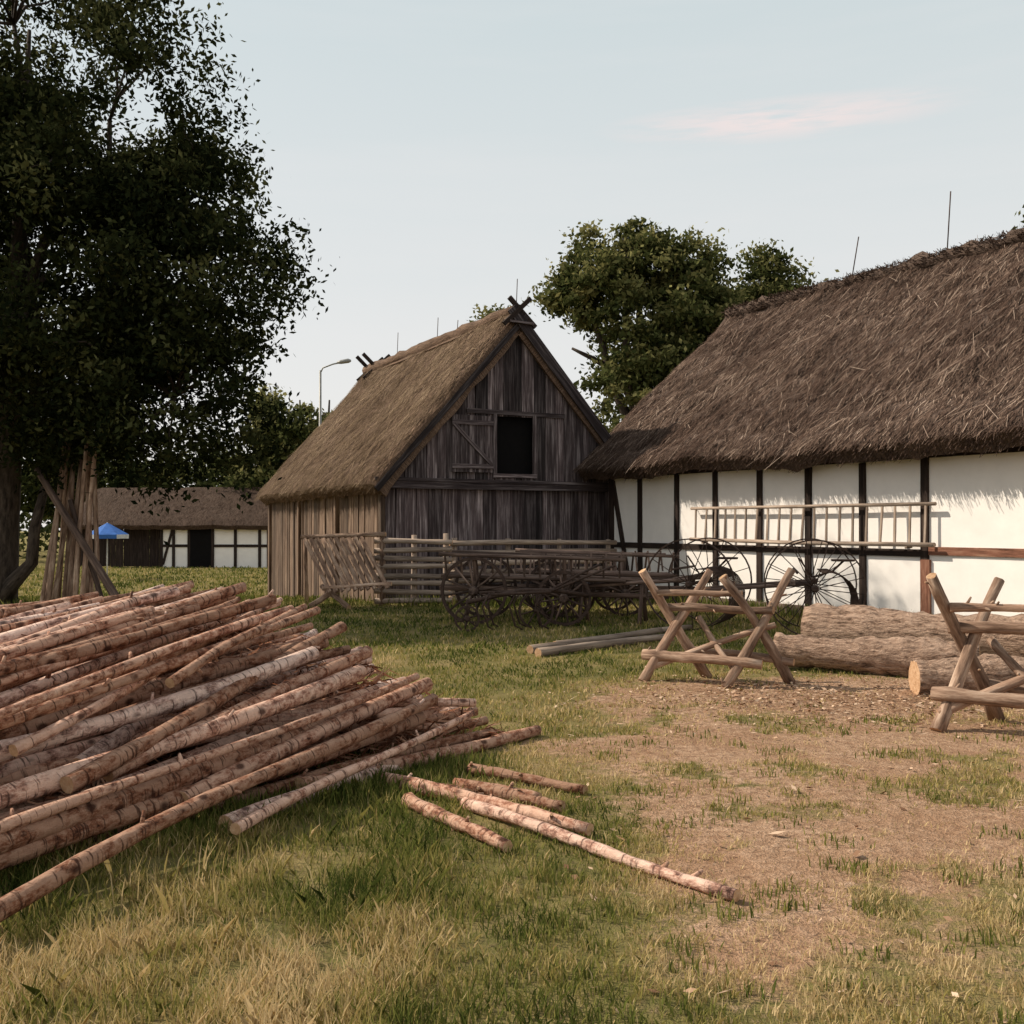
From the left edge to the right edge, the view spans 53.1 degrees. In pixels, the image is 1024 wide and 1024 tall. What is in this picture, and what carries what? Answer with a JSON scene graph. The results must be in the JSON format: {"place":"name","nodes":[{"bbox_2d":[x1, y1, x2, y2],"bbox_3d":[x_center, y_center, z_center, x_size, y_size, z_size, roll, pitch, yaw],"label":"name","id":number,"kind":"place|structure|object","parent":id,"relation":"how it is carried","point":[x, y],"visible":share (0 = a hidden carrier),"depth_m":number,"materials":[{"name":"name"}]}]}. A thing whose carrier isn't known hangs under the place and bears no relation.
{"place":"outdoors","nodes":[
{"label":"outdoors","id":0,"kind":"place"},
{"bbox_2d":[0,565,1023,1023],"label":"grass","id":1,"kind":"structure","parent":0,"point":[314,1009],"depth_m":4.46,"materials":[{"name":"green plant"}]},
{"bbox_2d":[0,531,1023,1023],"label":"ground","id":2,"kind":"structure","parent":0,"point":[760,855],"depth_m":5.26,"materials":[{"name":"soil"}]},
{"bbox_2d":[40,429,99,600],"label":"stacked poles","id":3,"kind":"object","parent":2,"relation":"on","point":[86,482],"visible":0.62,"depth_m":18.38,"materials":[{"name":"brown wood"}]},
{"bbox_2d":[34,467,118,595],"bbox_3d":[-7.534,0.546,17.937,2.662,2.782,0.165,0,-1,30],"label":"leaning pole","id":4,"kind":"object","parent":2,"relation":"on","point":[109,586],"visible":0.78,"depth_m":17.95,"materials":[{"name":"brown wood"}]},
{"bbox_2d":[68,499,103,596],"bbox_3d":[-7.500,0.833,18.137,1.091,2.136,0.099,0,-1,29],"label":"leaning pole","id":5,"kind":"object","parent":2,"relation":"on","point":[91,568],"visible":0.53,"depth_m":18.06,"materials":[{"name":"brown wood"}]},
{"bbox_2d":[92,523,128,574],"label":"garden parasol","id":6,"kind":"object","parent":2,"relation":"on","point":[107,531],"visible":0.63,"depth_m":40.08,"materials":[{"name":"blue fabric"}]},
{"bbox_2d":[19,451,220,558],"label":"distant trees","id":7,"kind":"object","parent":2,"relation":"on","point":[47,529],"depth_m":71.25,"materials":[{"name":"green plant"}]},
{"bbox_2d":[20,423,257,522],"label":"maple tree","id":8,"kind":"object","parent":2,"relation":"on","point":[28,502],"visible":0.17,"depth_m":60.33,"materials":[{"name":"green plant"}]},
{"bbox_2d":[0,0,339,604],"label":"tree","id":9,"kind":"object","parent":2,"relation":"on","point":[108,348],"visible":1,"depth_m":18.03,"materials":[{"name":"green plant"}]},
{"bbox_2d":[80,487,267,567],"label":"distant farmhouse","id":10,"kind":"object","parent":2,"relation":"on","point":[212,528],"visible":0.68,"depth_m":52.03,"materials":[{"name":"white paint"}]},
{"bbox_2d":[190,529,210,567],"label":"doorway","id":11,"kind":"structure","parent":10,"relation":"in","point":[200,540],"depth_m":51.78,"materials":[{"name":"black"}]},
{"bbox_2d":[0,580,509,922],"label":"log pile","id":12,"kind":"object","parent":2,"relation":"on","point":[153,710],"visible":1,"depth_m":6.06,"materials":[{"name":"brown plant"}]},
{"bbox_2d":[198,384,332,496],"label":"maple tree","id":13,"kind":"object","parent":2,"relation":"on","point":[291,441],"visible":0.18,"depth_m":54.11,"materials":[{"name":"green plant"}]},
{"bbox_2d":[319,359,350,424],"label":"street lamp","id":14,"kind":"object","parent":2,"relation":"on","point":[343,361],"visible":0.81,"depth_m":40.03,"materials":[{"name":"metal"}]},
{"bbox_2d":[300,532,391,609],"bbox_3d":[-3.392,1.161,20.531,2.360,1.525,1.209,0,-1,17],"label":"hay rack","id":15,"kind":"object","parent":2,"relation":"on","point":[333,588],"visible":0.97,"depth_m":20.52,"materials":[{"name":"brown wood"}]},
{"bbox_2d":[374,533,452,605],"bbox_3d":[-2.004,1.229,20.893,1.608,1.584,0.229,0,-1,4],"label":"pole fence","id":16,"kind":"object","parent":2,"relation":"on","point":[414,565],"visible":0.82,"depth_m":20.81,"materials":[{"name":"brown wood"}]},
{"bbox_2d":[294,725,541,788],"bbox_3d":[-0.547,1.689,7.095,0.132,0.143,2.336,-1,-1,39],"label":"loose log","id":17,"kind":"object","parent":2,"relation":"on","point":[501,739],"visible":0.61,"depth_m":7.25,"materials":[{"name":"brown wood"}]},
{"bbox_2d":[391,773,471,791],"bbox_3d":[-0.494,1.669,6.232,0.533,0.124,0.145,0,-1,24],"label":"loose log","id":18,"kind":"object","parent":2,"relation":"on","point":[405,779],"visible":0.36,"depth_m":6.29,"materials":[{"name":"brown wood"}]},
{"bbox_2d":[256,279,610,600],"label":"wooden barn","id":19,"kind":"structure","parent":2,"relation":"on","point":[490,426],"depth_m":23.45,"materials":[{"name":"brown wood"}]},
{"bbox_2d":[452,414,493,472],"bbox_3d":[-0.869,-1.511,22.659,1.000,1.260,0.070,0,-1,-27],"label":"shutter door","id":20,"kind":"structure","parent":19,"relation":"in","point":[472,435],"depth_m":22.65,"materials":[{"name":"brown wood"}]},
{"bbox_2d":[401,792,512,851],"bbox_3d":[-0.321,1.691,5.566,0.092,0.154,1.034,1,-1,-35],"label":"loose log","id":21,"kind":"object","parent":2,"relation":"on","point":[473,830],"visible":0.86,"depth_m":5.47,"materials":[{"name":"brown wood"}]},
{"bbox_2d":[380,772,593,835],"bbox_3d":[-0.179,1.683,5.960,1.595,0.110,0.154,-1,-1,41],"label":"loose log","id":22,"kind":"object","parent":2,"relation":"on","point":[562,822],"visible":0.69,"depth_m":5.78,"materials":[{"name":"beige wood"}]},
{"bbox_2d":[452,778,541,795],"bbox_3d":[-0.104,1.684,6.277,0.625,0.096,0.092,0,-1,33],"label":"loose log","id":23,"kind":"object","parent":2,"relation":"on","point":[527,791],"visible":0.32,"depth_m":6.21,"materials":[{"name":"brown wood"}]},
{"bbox_2d":[467,303,530,321],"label":"birch tree","id":24,"kind":"object","parent":2,"relation":"on","point":[489,311],"visible":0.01,"depth_m":51.67,"materials":[{"name":"green plant"}]},
{"bbox_2d":[458,779,565,811],"bbox_3d":[-0.016,1.687,6.092,0.794,0.084,0.118,-1,-1,39],"label":"loose log","id":25,"kind":"object","parent":2,"relation":"on","point":[475,786],"visible":0.84,"depth_m":6.08,"materials":[{"name":"brown wood"}]},
{"bbox_2d":[466,761,587,794],"bbox_3d":[0.095,1.685,6.532,0.917,0.097,0.118,-1,-1,36],"label":"loose log","id":26,"kind":"object","parent":2,"relation":"on","point":[503,773],"visible":0.97,"depth_m":6.47,"materials":[{"name":"brown wood"}]},
{"bbox_2d":[449,538,616,604],"bbox_3d":[0.499,1.313,22.034,4.015,1.532,0.230,0,-1,-25],"label":"pole fence","id":27,"kind":"object","parent":2,"relation":"on","point":[509,542],"visible":0.3,"depth_m":21.80,"materials":[{"name":"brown wood"}]},
{"bbox_2d":[454,563,615,631],"bbox_3d":[0.343,1.349,16.254,2.605,1.016,0.599,0,-1,-20],"label":"horse cultivator","id":28,"kind":"object","parent":2,"relation":"on","point":[526,592],"visible":0.97,"depth_m":16.20,"materials":[{"name":"wood"}]},
{"bbox_2d":[438,550,668,625],"bbox_3d":[0.687,1.268,17.411,3.903,1.208,1.480,0,-1,8],"label":"farm wagon","id":29,"kind":"object","parent":2,"relation":"on","point":[480,580],"visible":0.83,"depth_m":17.03,"materials":[{"name":"brown wood"}]},
{"bbox_2d":[460,797,740,901],"bbox_3d":[0.357,1.685,5.220,0.097,0.086,1.934,1,-1,-42],"label":"loose log","id":30,"kind":"object","parent":2,"relation":"on","point":[692,881],"visible":0.98,"depth_m":5.07,"materials":[{"name":"beige wood"}]},
{"bbox_2d":[512,548,693,616],"bbox_3d":[1.847,1.288,19.065,3.702,1.209,1.480,0,-1,-4],"label":"farm wagon","id":31,"kind":"object","parent":2,"relation":"on","point":[615,589],"visible":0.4,"depth_m":18.56,"materials":[{"name":"brown wood"}]},
{"bbox_2d":[527,624,691,656],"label":"wooden poles","id":32,"kind":"object","parent":2,"relation":"on","point":[574,645],"visible":0.88,"depth_m":13.79,"materials":[{"name":"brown wood"}]},
{"bbox_2d":[562,569,673,624],"bbox_3d":[1.773,1.433,17.278,1.854,0.909,0.852,0,-1,0],"label":"pole trestle","id":33,"kind":"object","parent":2,"relation":"on","point":[630,575],"visible":0.62,"depth_m":17.14,"materials":[{"name":"brown wood"}]},
{"bbox_2d":[522,215,753,433],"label":"oak tree","id":34,"kind":"object","parent":2,"relation":"on","point":[688,301],"visible":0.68,"depth_m":44.13,"materials":[{"name":"green plant"}]},
{"bbox_2d":[584,537,751,629],"bbox_3d":[2.523,1.146,16.974,2.622,1.440,1.620,0,-1,24],"label":"hay rake","id":35,"kind":"object","parent":2,"relation":"on","point":[720,570],"visible":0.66,"depth_m":16.50,"materials":[{"name":"metal"}]},
{"bbox_2d":[612,590,804,616],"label":"stone plinth","id":36,"kind":"structure","parent":2,"relation":"on","point":[779,607],"depth_m":19.34,"materials":[{"name":"grey stone"}]},
{"bbox_2d":[638,567,795,687],"bbox_3d":[2.139,1.198,10.737,1.549,1.246,0.681,0,-1,28],"label":"sawhorse","id":37,"kind":"object","parent":2,"relation":"on","point":[736,662],"visible":0.99,"depth_m":10.65,"materials":[{"name":"brown wood"}]},
{"bbox_2d":[497,669,1023,1022],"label":"wood chips and leaves","id":38,"kind":"object","parent":2,"relation":"on","point":[857,852],"visible":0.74,"depth_m":9.28,"materials":[{"name":"beige wood"}]},
{"bbox_2d":[688,538,866,634],"bbox_3d":[4.010,1.131,15.773,2.622,1.440,1.638,0,-1,13],"label":"hay rake","id":39,"kind":"object","parent":2,"relation":"on","point":[810,581],"visible":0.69,"depth_m":15.38,"materials":[{"name":"metal"}]},
{"bbox_2d":[721,237,839,304],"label":"oak tree","id":40,"kind":"object","parent":2,"relation":"on","point":[771,269],"visible":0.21,"depth_m":50.71,"materials":[{"name":"green plant"}]},
{"bbox_2d":[609,446,1023,605],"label":"timber frame","id":41,"kind":"object","parent":2,"relation":"on","point":[862,552],"visible":0.56,"depth_m":19.49,"materials":[{"name":"black wood"}]},
{"bbox_2d":[689,502,936,548],"bbox_3d":[5.168,0.241,18.566,0.157,0.750,5.850,0,-1,-30],"label":"wooden ladder","id":42,"kind":"object","parent":41,"relation":"attached to","point":[910,544],"visible":0.91,"depth_m":17.96,"materials":[{"name":"brown wood"}]},
{"bbox_2d":[614,452,1023,615],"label":"plaster walls","id":43,"kind":"structure","parent":2,"relation":"on","point":[979,501],"depth_m":17.26,"materials":[{"name":"white paint"}]},
{"bbox_2d":[577,243,1023,481],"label":"thatch roof","id":44,"kind":"structure","parent":43,"relation":"on","point":[1007,441],"depth_m":19.21,"materials":[{"name":"plant"}]},
{"bbox_2d":[573,242,1023,481],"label":"thatch roof straw","id":45,"kind":"object","parent":44,"relation":"attached to","point":[939,374],"visible":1,"depth_m":19.35,"materials":[{"name":"brown wicker"}]},
{"bbox_2d":[725,228,1023,319],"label":"ridge thatch","id":46,"kind":"object","parent":44,"relation":"attached to","point":[917,258],"visible":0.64,"depth_m":21.33,"materials":[{"name":"brown wicker"}]},
{"bbox_2d":[721,224,1023,317],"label":"ridge straw","id":47,"kind":"object","parent":46,"relation":"on","point":[857,274],"visible":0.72,"depth_m":22.21,"materials":[{"name":"brown wicker"}]},
{"bbox_2d":[852,191,950,274],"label":"lightning rods","id":48,"kind":"object","parent":44,"relation":"attached to","point":[947,234],"visible":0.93,"depth_m":20.75,"materials":[{"name":"metal"}]},
{"bbox_2d":[773,632,979,677],"bbox_3d":[4.012,1.603,11.332,2.148,0.509,0.500,0,-1,23],"label":"felled tree trunk","id":49,"kind":"object","parent":2,"relation":"on","point":[893,656],"visible":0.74,"depth_m":11.21,"materials":[{"name":"brown plant"}]},
{"bbox_2d":[801,603,1023,656],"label":"felled tree trunk","id":50,"kind":"object","parent":2,"relation":"on","point":[820,620],"visible":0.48,"depth_m":12.38,"materials":[{"name":"brown plant"}]},
{"bbox_2d":[908,653,1023,695],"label":"felled tree trunk","id":51,"kind":"object","parent":2,"relation":"on","point":[926,676],"visible":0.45,"depth_m":9.83,"materials":[{"name":"brown plant"}]},
{"bbox_2d":[920,547,1023,613],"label":"red rail","id":52,"kind":"object","parent":2,"relation":"on","point":[925,590],"visible":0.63,"depth_m":15.98,"materials":[{"name":"brown wood"}]},
{"bbox_2d":[925,573,1023,732],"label":"sawhorse","id":53,"kind":"object","parent":2,"relation":"on","point":[992,696],"visible":1,"depth_m":8.29,"materials":[{"name":"brown wood"}]},
{"bbox_2d":[1011,205,1023,229],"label":"birch tree","id":54,"kind":"object","parent":2,"relation":"on","point":[1019,212],"visible":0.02,"depth_m":46.09,"materials":[{"name":"green plant"}]},
{"bbox_2d":[0,0,1023,530],"label":"sky","id":55,"kind":"structure","parent":0,"point":[443,150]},
{"bbox_2d":[719,264,939,326],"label":"thatch roof back","id":56,"kind":"structure","parent":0,"point":[764,311],"depth_m":25.16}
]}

